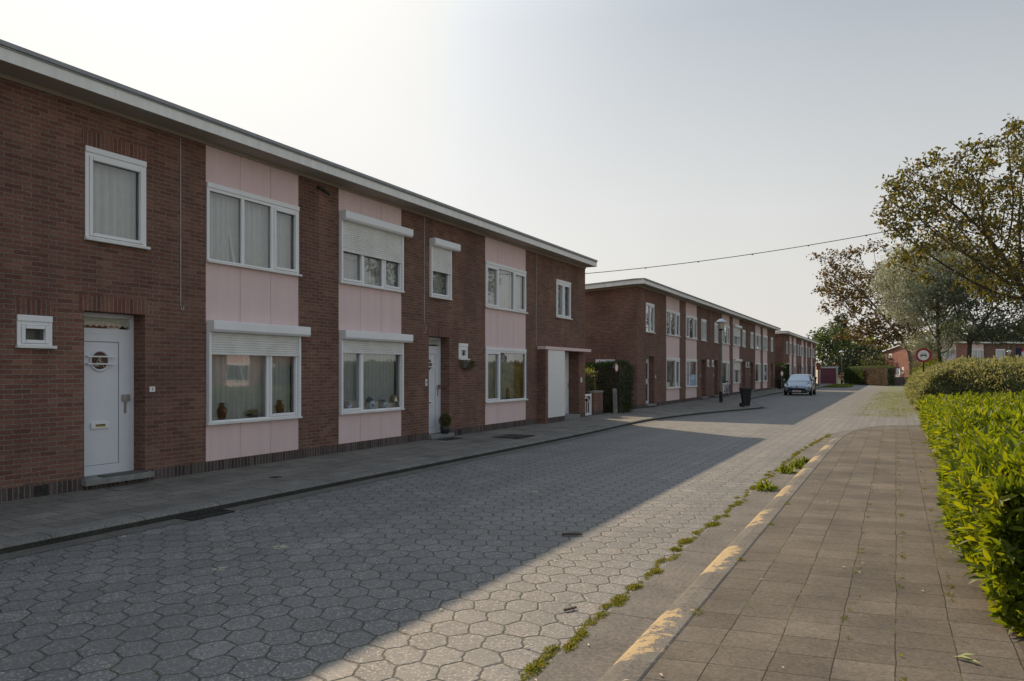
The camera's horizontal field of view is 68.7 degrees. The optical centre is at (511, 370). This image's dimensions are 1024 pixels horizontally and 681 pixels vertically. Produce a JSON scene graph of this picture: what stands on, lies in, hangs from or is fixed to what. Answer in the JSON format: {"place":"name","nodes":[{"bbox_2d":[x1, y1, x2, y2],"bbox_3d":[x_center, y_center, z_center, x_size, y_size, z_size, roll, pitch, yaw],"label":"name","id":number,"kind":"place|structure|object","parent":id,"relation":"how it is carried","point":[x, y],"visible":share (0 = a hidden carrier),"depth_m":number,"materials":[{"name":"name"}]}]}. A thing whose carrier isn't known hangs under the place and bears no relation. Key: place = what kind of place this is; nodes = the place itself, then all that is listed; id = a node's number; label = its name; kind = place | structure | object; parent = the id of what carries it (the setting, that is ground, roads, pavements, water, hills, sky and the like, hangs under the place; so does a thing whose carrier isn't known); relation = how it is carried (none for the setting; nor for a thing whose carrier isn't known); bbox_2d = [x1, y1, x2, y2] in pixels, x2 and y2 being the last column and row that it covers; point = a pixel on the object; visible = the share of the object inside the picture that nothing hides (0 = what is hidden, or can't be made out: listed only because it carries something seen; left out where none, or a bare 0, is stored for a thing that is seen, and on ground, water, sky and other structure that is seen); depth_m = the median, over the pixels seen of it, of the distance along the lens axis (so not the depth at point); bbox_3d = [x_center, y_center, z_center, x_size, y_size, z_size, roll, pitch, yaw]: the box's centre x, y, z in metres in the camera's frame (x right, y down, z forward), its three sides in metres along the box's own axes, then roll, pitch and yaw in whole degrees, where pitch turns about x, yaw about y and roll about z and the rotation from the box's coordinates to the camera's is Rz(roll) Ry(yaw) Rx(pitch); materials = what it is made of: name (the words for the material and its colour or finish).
{"place":"outdoors","nodes":[
{"label":"outdoors","id":0,"kind":"place"},
{"bbox_2d":[0,39,338,501],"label":"row house","id":1,"kind":"structure","parent":0,"point":[169,322],"depth_m":10.56,"materials":[{"name":"red brick"}]},
{"bbox_2d":[16,314,56,348],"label":"window","id":2,"kind":"structure","parent":1,"relation":"in","point":[33,331],"depth_m":9.20,"materials":[{"name":"white plastic"}]},
{"bbox_2d":[84,333,129,476],"bbox_3d":[-5.584,0.455,10.253,0.115,1.910,0.770,0,0,27],"label":"door","id":3,"kind":"structure","parent":1,"relation":"in","point":[106,357],"depth_m":10.29,"materials":[{"name":"white plastic"}]},
{"bbox_2d":[84,145,150,249],"bbox_3d":[-5.419,-2.334,10.185,0.264,1.252,0.940,0,0,27],"label":"window","id":4,"kind":"structure","parent":1,"relation":"in","point":[110,177],"depth_m":10.25,"materials":[{"name":"white plastic"}]},
{"bbox_2d":[98,470,147,476],"bbox_3d":[-5.316,1.405,10.245,0.190,0.013,0.620,0,0,27],"label":"doormat","id":5,"kind":"object","parent":1,"relation":"on","point":[123,473],"visible":1,"depth_m":10.20,"materials":[{"name":"rubber"}]},
{"bbox_2d":[217,403,226,419],"bbox_3d":[-4.593,0.640,11.863,0.150,0.270,0.148,0,0,27],"label":"vase","id":6,"kind":"object","parent":1,"relation":"on","point":[222,411],"visible":1,"depth_m":11.82,"materials":[{"name":"red ceramic"}]},
{"bbox_2d":[244,408,262,416],"bbox_3d":[-4.302,0.689,12.430,0.220,0.172,0.388,0,0,27],"label":"flower bowl","id":7,"kind":"object","parent":1,"relation":"on","point":[252,413],"visible":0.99,"depth_m":12.37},
{"bbox_2d":[206,182,301,276],"bbox_3d":[-4.312,-2.294,12.407,0.322,1.252,2.035,0,0,27],"label":"window","id":8,"kind":"structure","parent":1,"relation":"in","point":[244,229],"depth_m":12.40,"materials":[{"name":"white plastic"}]},
{"bbox_2d":[206,320,310,424],"bbox_3d":[-4.218,0.028,12.415,0.367,1.607,2.135,0,0,27],"label":"window","id":9,"kind":"structure","parent":1,"relation":"in","point":[248,364],"depth_m":12.39,"materials":[{"name":"white plastic"}]},
{"bbox_2d":[275,400,283,412],"bbox_3d":[-4.022,0.640,12.975,0.150,0.270,0.148,0,0,27],"label":"vase","id":10,"kind":"object","parent":1,"relation":"on","point":[279,407],"visible":0.79,"depth_m":12.93,"materials":[{"name":"red ceramic"}]},
{"bbox_2d":[136,165,491,454],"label":"row house","id":11,"kind":"structure","parent":0,"point":[413,331],"depth_m":15.70,"materials":[{"name":"red brick"}]},
{"bbox_2d":[364,397,374,408],"bbox_3d":[-2.886,0.650,15.191,0.220,0.250,0.217,0,0,27],"label":"vase","id":12,"kind":"object","parent":11,"relation":"on","point":[369,403],"visible":0.96,"depth_m":15.12,"materials":[{"name":"white ceramic"}]},
{"bbox_2d":[339,330,412,414],"bbox_3d":[-2.794,0.028,15.191,0.367,1.607,2.235,0,0,27],"label":"window","id":13,"kind":"structure","parent":11,"relation":"in","point":[366,359],"depth_m":15.15,"materials":[{"name":"white plastic"}]},
{"bbox_2d":[339,210,412,292],"bbox_3d":[-2.794,-2.354,15.191,0.367,1.372,2.235,0,0,27],"label":"window","id":14,"kind":"structure","parent":11,"relation":"in","point":[369,247],"depth_m":15.07,"materials":[{"name":"white plastic"}]},
{"bbox_2d":[429,349,439,433],"bbox_3d":[-1.902,0.480,17.434,0.115,1.960,0.750,0,0,27],"label":"door","id":15,"kind":"structure","parent":11,"relation":"in","point":[434,386],"depth_m":17.56,"materials":[{"name":"white plastic"}]},
{"bbox_2d":[429,237,460,299],"bbox_3d":[-1.641,-2.339,17.440,0.367,1.342,1.120,0,0,27],"label":"window","id":16,"kind":"structure","parent":11,"relation":"in","point":[440,251],"depth_m":17.39,"materials":[{"name":"white plastic"}]},
{"bbox_2d":[459,343,469,359],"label":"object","id":17,"kind":"structure","parent":11,"relation":"in","point":[462,346],"depth_m":18.28,"materials":[{"name":"white plastic"}]},
{"bbox_2d":[460,360,478,370],"bbox_3d":[-1.072,-0.129,18.279,0.279,0.291,0.902,0,0,27],"label":"wall planter","id":18,"kind":"object","parent":11,"relation":"attached to","point":[465,364],"visible":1,"depth_m":18.23,"materials":[{"name":"green plant"}]},
{"bbox_2d":[0,383,828,538],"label":"pavement","id":19,"kind":"structure","parent":0,"point":[34,515],"depth_m":11.12,"materials":[{"name":"concrete"}]},
{"bbox_2d":[104,483,158,490],"bbox_3d":[-5.086,1.548,10.025,0.300,0.008,0.600,0,0,27],"label":"boot scraper grate","id":20,"kind":"object","parent":19,"relation":"on","point":[126,487],"visible":1,"depth_m":10.00,"materials":[{"name":"metal"}]},
{"bbox_2d":[495,434,534,437],"bbox_3d":[0.048,1.554,17.844,0.700,0.011,0.900,0,0,27],"label":"manhole cover","id":21,"kind":"object","parent":19,"relation":"on","point":[512,436],"visible":1,"depth_m":17.72,"materials":[{"name":"metal"}]},
{"bbox_2d":[612,388,617,412],"bbox_3d":[3.775,1.101,27.446,0.160,0.919,0.260,-2,0,7],"label":"concrete post","id":22,"kind":"object","parent":19,"relation":"on","point":[614,392],"visible":0.94,"depth_m":27.32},
{"bbox_2d":[715,319,726,401],"bbox_3d":[10.398,-0.512,37.261,0.600,4.165,0.594,0,0,27],"label":"street lamp","id":23,"kind":"object","parent":19,"relation":"on","point":[720,322],"visible":1,"depth_m":37.20,"materials":[{"name":"metal"}]},
{"bbox_2d":[738,387,751,406],"bbox_3d":[10.243,1.153,32.900,0.494,0.844,0.394,0,0,0],"label":"wheelie bin","id":24,"kind":"object","parent":19,"relation":"on","point":[745,393],"visible":1,"depth_m":32.74,"materials":[{"name":"black plastic"}]},
{"bbox_2d":[438,413,451,433],"bbox_3d":[-1.560,1.215,17.468,0.317,0.480,0.325,0,0,27],"label":"potted box ball","id":25,"kind":"object","parent":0,"point":[444,429],"visible":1,"depth_m":17.40,"materials":[{"name":"green plant"}]},
{"bbox_2d":[0,383,920,680],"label":"road","id":26,"kind":"structure","parent":0,"point":[366,581],"depth_m":6.39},
{"bbox_2d":[0,386,822,553],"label":"kerb","id":27,"kind":"structure","parent":26,"relation":"on","point":[34,540],"depth_m":9.60,"materials":[{"name":"concrete"}]},
{"bbox_2d":[0,387,823,560],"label":"gutter","id":28,"kind":"object","parent":26,"relation":"on","point":[10,555],"visible":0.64,"depth_m":9.72,"materials":[{"name":"concrete"}]},
{"bbox_2d":[176,509,234,520],"bbox_3d":[-3.513,1.653,8.600,0.260,0.022,0.600,0,0,27],"label":"street drain","id":29,"kind":"object","parent":28,"relation":"on","point":[203,515],"visible":1,"depth_m":8.58,"materials":[{"name":"metal"}]},
{"bbox_2d":[529,431,846,680],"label":"gutter","id":30,"kind":"object","parent":26,"relation":"on","point":[616,634],"visible":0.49,"depth_m":5.45,"materials":[{"name":"concrete"}]},
{"bbox_2d":[515,434,830,680],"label":"gutter weeds","id":31,"kind":"object","parent":30,"relation":"on","point":[619,599],"visible":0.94,"depth_m":5.40,"materials":[{"name":"green plant"}]},
{"bbox_2d":[752,455,809,491],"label":"gutter plants","id":32,"kind":"object","parent":30,"relation":"on","point":[760,487],"visible":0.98,"depth_m":12.14,"materials":[{"name":"green plant"}]},
{"bbox_2d":[598,425,894,680],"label":"kerb","id":33,"kind":"structure","parent":26,"relation":"on","point":[640,657],"depth_m":5.22,"materials":[{"name":"concrete"}]},
{"bbox_2d":[783,374,815,394],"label":"parked car","id":34,"kind":"object","parent":26,"relation":"on","point":[799,383],"visible":0.98,"depth_m":51.07,"materials":[{"name":"silver metal"}]},
{"bbox_2d":[816,366,838,383],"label":"garage","id":35,"kind":"structure","parent":26,"relation":"on","point":[828,374],"depth_m":96.87,"materials":[{"name":"white paint"}]},
{"bbox_2d":[820,368,835,383],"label":"door","id":36,"kind":"structure","parent":35,"relation":"in","point":[827,375],"depth_m":96.88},
{"bbox_2d":[806,238,946,374],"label":"tree","id":37,"kind":"object","parent":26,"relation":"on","point":[897,336],"visible":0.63,"depth_m":64.95,"materials":[{"name":"green plant"}]},
{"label":"shrub bed","id":38,"kind":"structure","parent":26,"relation":"on","visible":0},
{"bbox_2d":[905,353,948,378],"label":"bush","id":39,"kind":"object","parent":38,"relation":"on","point":[931,362],"visible":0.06,"depth_m":49.92,"materials":[{"name":"green plant"}]},
{"bbox_2d":[865,234,995,361],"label":"tree","id":40,"kind":"object","parent":38,"relation":"on","point":[904,312],"visible":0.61,"depth_m":49.33,"materials":[{"name":"green plant"}]},
{"bbox_2d":[870,113,1023,310],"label":"tree","id":41,"kind":"object","parent":38,"relation":"on","point":[986,220],"visible":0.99,"depth_m":29.93,"materials":[{"name":"green plant"}]},
{"bbox_2d":[903,355,1023,411],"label":"shrub border","id":42,"kind":"object","parent":38,"relation":"on","point":[954,376],"visible":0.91,"depth_m":29.23,"materials":[{"name":"green plant"}]},
{"bbox_2d":[907,255,1023,358],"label":"tree","id":43,"kind":"object","parent":38,"relation":"on","point":[976,327],"visible":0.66,"depth_m":46.50,"materials":[{"name":"green plant"}]},
{"bbox_2d":[0,0,1023,364],"label":"sky","id":44,"kind":"structure","parent":0,"point":[622,135],"materials":[{"name":"white"}]},
{"bbox_2d":[585,278,691,408],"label":"row house","id":45,"kind":"structure","parent":0,"point":[637,323],"depth_m":31.48,"materials":[{"name":"red brick"}]},
{"bbox_2d":[646,361,648,403],"bbox_3d":[5.716,0.490,32.289,0.115,1.860,1.060,0,0,27],"label":"door","id":46,"kind":"structure","parent":45,"relation":"in","point":[647,362],"depth_m":32.67,"materials":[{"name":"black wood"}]},
{"bbox_2d":[646,302,655,333],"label":"window","id":47,"kind":"structure","parent":45,"relation":"in","point":[648,305],"depth_m":32.25,"materials":[{"name":"white plastic"}]},
{"bbox_2d":[666,358,680,388],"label":"window","id":48,"kind":"structure","parent":45,"relation":"in","point":[670,362],"depth_m":35.85,"materials":[{"name":"white plastic"}]},
{"bbox_2d":[666,309,680,336],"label":"window","id":49,"kind":"structure","parent":45,"relation":"in","point":[671,316],"depth_m":35.87,"materials":[{"name":"white plastic"}]},
{"bbox_2d":[676,295,718,401],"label":"row house","id":50,"kind":"structure","parent":0,"point":[696,348],"depth_m":39.67,"materials":[{"name":"red brick"}]},
{"bbox_2d":[686,359,697,386],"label":"window","id":51,"kind":"structure","parent":50,"relation":"in","point":[691,364],"depth_m":38.81,"materials":[{"name":"white plastic"}]},
{"bbox_2d":[686,314,697,339],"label":"window","id":52,"kind":"structure","parent":50,"relation":"in","point":[691,321],"depth_m":38.81,"materials":[{"name":"white plastic"}]},
{"bbox_2d":[701,319,706,341],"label":"window","id":53,"kind":"structure","parent":50,"relation":"in","point":[703,322],"depth_m":41.08,"materials":[{"name":"white plastic"}]},
{"bbox_2d":[711,306,737,397],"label":"row house","id":54,"kind":"structure","parent":0,"point":[724,313],"depth_m":44.82,"materials":[{"name":"red brick"}]},
{"bbox_2d":[714,322,717,342],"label":"window","id":55,"kind":"structure","parent":54,"relation":"in","point":[715,324],"depth_m":43.94,"materials":[{"name":"white plastic"}]},
{"bbox_2d":[722,361,730,384],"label":"window","id":56,"kind":"structure","parent":54,"relation":"in","point":[725,364],"depth_m":46.54,"materials":[{"name":"white plastic"}]},
{"bbox_2d":[722,325,730,344],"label":"window","id":57,"kind":"structure","parent":54,"relation":"in","point":[726,330],"depth_m":46.78,"materials":[{"name":"white plastic"}]},
{"bbox_2d":[731,313,753,394],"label":"row house","id":58,"kind":"structure","parent":0,"point":[739,350],"depth_m":50.30,"materials":[{"name":"red brick"}]},
{"bbox_2d":[733,359,741,383],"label":"window","id":59,"kind":"structure","parent":58,"relation":"in","point":[736,362],"depth_m":49.44,"materials":[{"name":"white plastic"}]},
{"bbox_2d":[733,324,741,345],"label":"window","id":60,"kind":"structure","parent":58,"relation":"in","point":[736,328],"depth_m":49.44,"materials":[{"name":"white plastic"}]},
{"bbox_2d":[742,330,745,347],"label":"window","id":61,"kind":"structure","parent":58,"relation":"in","point":[743,331],"depth_m":52.08,"materials":[{"name":"white plastic"}]},
{"bbox_2d":[748,318,767,391],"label":"row house","id":62,"kind":"structure","parent":0,"point":[755,355],"depth_m":55.90,"materials":[{"name":"red brick"}]},
{"bbox_2d":[755,363,760,381],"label":"window","id":63,"kind":"structure","parent":62,"relation":"in","point":[757,365],"depth_m":57.30,"materials":[{"name":"white plastic"}]},
{"bbox_2d":[755,333,760,349],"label":"window","id":64,"kind":"structure","parent":62,"relation":"in","point":[757,336],"depth_m":57.34,"materials":[{"name":"white plastic"}]},
{"bbox_2d":[762,324,780,389],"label":"row house","id":65,"kind":"structure","parent":0,"point":[768,356],"depth_m":62.04,"materials":[{"name":"red brick"}]},
{"bbox_2d":[763,363,767,380],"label":"window","id":66,"kind":"structure","parent":65,"relation":"in","point":[764,364],"depth_m":60.46,"materials":[{"name":"white plastic"}]},
{"bbox_2d":[763,335,767,350],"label":"window","id":67,"kind":"structure","parent":65,"relation":"in","point":[765,340],"depth_m":60.80,"materials":[{"name":"white plastic"}]},
{"bbox_2d":[775,331,796,378],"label":"row house","id":68,"kind":"structure","parent":0,"point":[783,346],"depth_m":70.72,"materials":[{"name":"red brick"}]},
{"bbox_2d":[792,334,802,374],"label":"row house","id":69,"kind":"structure","parent":0,"point":[795,354],"depth_m":78.81,"materials":[{"name":"red brick"}]},
{"bbox_2d":[799,337,808,373],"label":"row house","id":70,"kind":"structure","parent":0,"point":[802,355],"depth_m":83.71,"materials":[{"name":"red brick"}]},
{"bbox_2d":[805,339,813,374],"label":"row house","id":71,"kind":"structure","parent":0,"point":[808,356],"depth_m":89.41,"materials":[{"name":"red brick"}]},
{"bbox_2d":[641,425,1023,680],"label":"footpath","id":72,"kind":"structure","parent":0,"point":[791,606],"depth_m":5.14,"materials":[{"name":"concrete"}]},
{"bbox_2d":[691,433,1023,680],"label":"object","id":73,"kind":"object","parent":72,"relation":"on","point":[899,586],"visible":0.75,"depth_m":5.72,"materials":[{"name":"green plant"}]},
{"bbox_2d":[954,653,979,662],"bbox_3d":[2.431,1.533,4.008,0.128,0.015,0.112,0,0,27],"label":"fallen leaf","id":74,"kind":"object","parent":72,"relation":"on","point":[963,656],"visible":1,"depth_m":4.01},
{"bbox_2d":[922,429,1023,652],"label":"planting bed","id":75,"kind":"object","parent":72,"relation":"on","point":[1020,640],"depth_m":4.32,"materials":[{"name":"soil"}]},
{"bbox_2d":[916,389,1023,637],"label":"laurel hedge","id":76,"kind":"object","parent":75,"relation":"on","point":[975,442],"visible":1,"depth_m":5.05,"materials":[{"name":"green plant"}]},
{"bbox_2d":[852,392,910,417],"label":"road edge grass","id":77,"kind":"structure","parent":0,"point":[887,406],"depth_m":35.47,"materials":[{"name":"plant"}]},
{"bbox_2d":[894,377,907,384],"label":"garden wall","id":78,"kind":"structure","parent":0,"point":[900,380],"depth_m":85.85,"materials":[{"name":"brick"}]},
{"bbox_2d":[915,348,931,371],"bbox_3d":[18.147,0.277,33.020,0.630,2.566,0.077,0,0,29],"label":"traffic sign","id":79,"kind":"object","parent":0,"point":[923,355],"visible":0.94,"depth_m":32.99,"materials":[{"name":"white metal"}]},
{"label":"cross path","id":80,"kind":"structure","parent":0,"visible":0},
{"bbox_2d":[847,365,895,385],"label":"hedge","id":81,"kind":"object","parent":80,"relation":"on","point":[878,375],"visible":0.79,"depth_m":84.46,"materials":[{"name":"green plant"}]},
{"bbox_2d":[843,367,864,384],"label":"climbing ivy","id":82,"kind":"object","parent":81,"relation":"attached to","point":[850,377],"visible":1,"depth_m":90.74,"materials":[{"name":"green plant"}]},
{"bbox_2d":[1008,347,1023,356],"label":"washing line","id":83,"kind":"object","parent":80,"relation":"on","point":[1019,351],"visible":0.71,"depth_m":88.00,"materials":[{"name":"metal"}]},
{"label":"garden ground","id":84,"kind":"structure","parent":0,"visible":0},
{"bbox_2d":[394,221,597,431],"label":"row house","id":85,"kind":"structure","parent":84,"relation":"on","point":[530,299],"depth_m":21.52,"materials":[{"name":"red brick"}]},
{"bbox_2d":[485,347,527,402],"bbox_3d":[-0.203,0.101,20.358,0.264,1.462,2.415,0,0,27],"label":"window","id":86,"kind":"structure","parent":85,"relation":"in","point":[499,362],"depth_m":20.29,"materials":[{"name":"white plastic"}]},
{"bbox_2d":[485,261,527,313],"bbox_3d":[-0.203,-2.244,20.358,0.264,1.232,2.415,0,0,27],"label":"window","id":87,"kind":"structure","parent":85,"relation":"in","point":[502,282],"depth_m":20.44,"materials":[{"name":"white plastic"}]},
{"bbox_2d":[514,354,519,397],"bbox_3d":[0.151,0.110,21.191,0.020,1.300,0.350,0,0,27],"label":"side curtain","id":88,"kind":"object","parent":85,"relation":"hanging from","point":[516,375],"visible":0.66,"depth_m":21.18,"materials":[{"name":"fabric"}]},
{"bbox_2d":[556,279,572,319],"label":"window","id":89,"kind":"structure","parent":85,"relation":"in","point":[561,308],"depth_m":23.83,"materials":[{"name":"white plastic"}]},
{"bbox_2d":[565,352,568,413],"bbox_3d":[1.468,0.400,24.252,0.100,2.060,1.900,0,0,27],"label":"door","id":90,"kind":"structure","parent":85,"relation":"in","point":[566,353],"depth_m":24.96,"materials":[{"name":"metal"}]},
{"bbox_2d":[585,202,1023,273],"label":"overhead cable","id":91,"kind":"object","parent":85,"relation":"attached to","point":[811,244],"visible":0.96,"depth_m":24.11,"materials":[{"name":"metal"}]},
{"bbox_2d":[585,367,597,415],"bbox_3d":[1.829,0.704,27.156,2.680,1.836,1.588,0,0,27],"label":"hedge","id":92,"kind":"object","parent":84,"relation":"on","point":[589,380],"visible":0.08,"depth_m":26.64,"materials":[{"name":"green plant"}]},
{"bbox_2d":[585,390,603,414],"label":"garden wall","id":93,"kind":"structure","parent":84,"relation":"on","point":[597,402],"depth_m":26.41,"materials":[{"name":"red brick"}]},
{"bbox_2d":[585,393,591,415],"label":"garden gate","id":94,"kind":"structure","parent":93,"relation":"attached to","point":[590,407],"depth_m":26.06,"materials":[{"name":"white metal"}]},
{"bbox_2d":[585,359,635,412],"bbox_3d":[2.588,0.579,29.076,4.423,2.118,2.033,0,0,33],"label":"hedge","id":95,"kind":"object","parent":84,"relation":"on","point":[605,380],"visible":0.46,"depth_m":27.89,"materials":[{"name":"green plant"}]},
{"bbox_2d":[775,362,788,387],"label":"hedge","id":96,"kind":"object","parent":84,"relation":"on","point":[780,367],"visible":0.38,"depth_m":66.94,"materials":[{"name":"green plant"}]},
{"bbox_2d":[811,341,818,376],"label":"row house","id":97,"kind":"structure","parent":84,"relation":"on","point":[813,369],"depth_m":94.77,"materials":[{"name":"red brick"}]},
{"label":"ground","id":98,"kind":"structure","parent":0,"visible":0},
{"bbox_2d":[811,330,846,365],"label":"tree","id":99,"kind":"object","parent":98,"relation":"on","point":[819,347],"visible":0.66,"depth_m":115.09,"materials":[{"name":"green plant"}]},
{"bbox_2d":[806,319,860,375],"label":"tree","id":100,"kind":"object","parent":98,"relation":"on","point":[833,330],"visible":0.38,"depth_m":116.59,"materials":[{"name":"green plant"}]},
{"bbox_2d":[839,309,849,346],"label":"tree","id":101,"kind":"object","parent":98,"relation":"on","point":[843,317],"visible":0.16,"depth_m":169.71,"materials":[{"name":"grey plant"}]},
{"bbox_2d":[828,353,862,382],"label":"tree","id":102,"kind":"object","parent":98,"relation":"on","point":[848,361],"visible":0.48,"depth_m":103.60,"materials":[{"name":"green plant"}]},
{"bbox_2d":[831,342,884,371],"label":"tree","id":103,"kind":"object","parent":98,"relation":"on","point":[862,349],"visible":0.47,"depth_m":105.72,"materials":[{"name":"green plant"}]},
{"bbox_2d":[854,349,892,365],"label":"tree","id":104,"kind":"object","parent":98,"relation":"on","point":[875,361],"visible":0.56,"depth_m":100.33,"materials":[{"name":"green plant"}]},
{"bbox_2d":[882,341,966,376],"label":"row house","id":105,"kind":"structure","parent":98,"relation":"on","point":[899,359],"depth_m":95.80,"materials":[{"name":"red brick"}]},
{"bbox_2d":[941,349,955,357],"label":"window","id":106,"kind":"structure","parent":105,"relation":"in","point":[950,355],"depth_m":95.17,"materials":[{"name":"white plastic"}]},
{"bbox_2d":[958,319,1023,341],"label":"tree","id":107,"kind":"object","parent":98,"relation":"on","point":[1020,339],"visible":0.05,"depth_m":110.41,"materials":[{"name":"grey plant"}]},
{"bbox_2d":[971,341,1017,359],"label":"row house","id":108,"kind":"structure","parent":98,"relation":"on","point":[983,350],"depth_m":95.90,"materials":[{"name":"red brick"}]},
{"bbox_2d":[971,349,982,358],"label":"window","id":109,"kind":"structure","parent":108,"relation":"in","point":[977,352],"depth_m":96.05,"materials":[{"name":"white plastic"}]},
{"bbox_2d":[996,349,1004,358],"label":"window","id":110,"kind":"structure","parent":108,"relation":"in","point":[999,352],"depth_m":96.08,"materials":[{"name":"white plastic"}]},
{"bbox_2d":[1015,342,1023,355],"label":"row house","id":111,"kind":"structure","parent":98,"relation":"on","point":[1018,345],"depth_m":96.80,"materials":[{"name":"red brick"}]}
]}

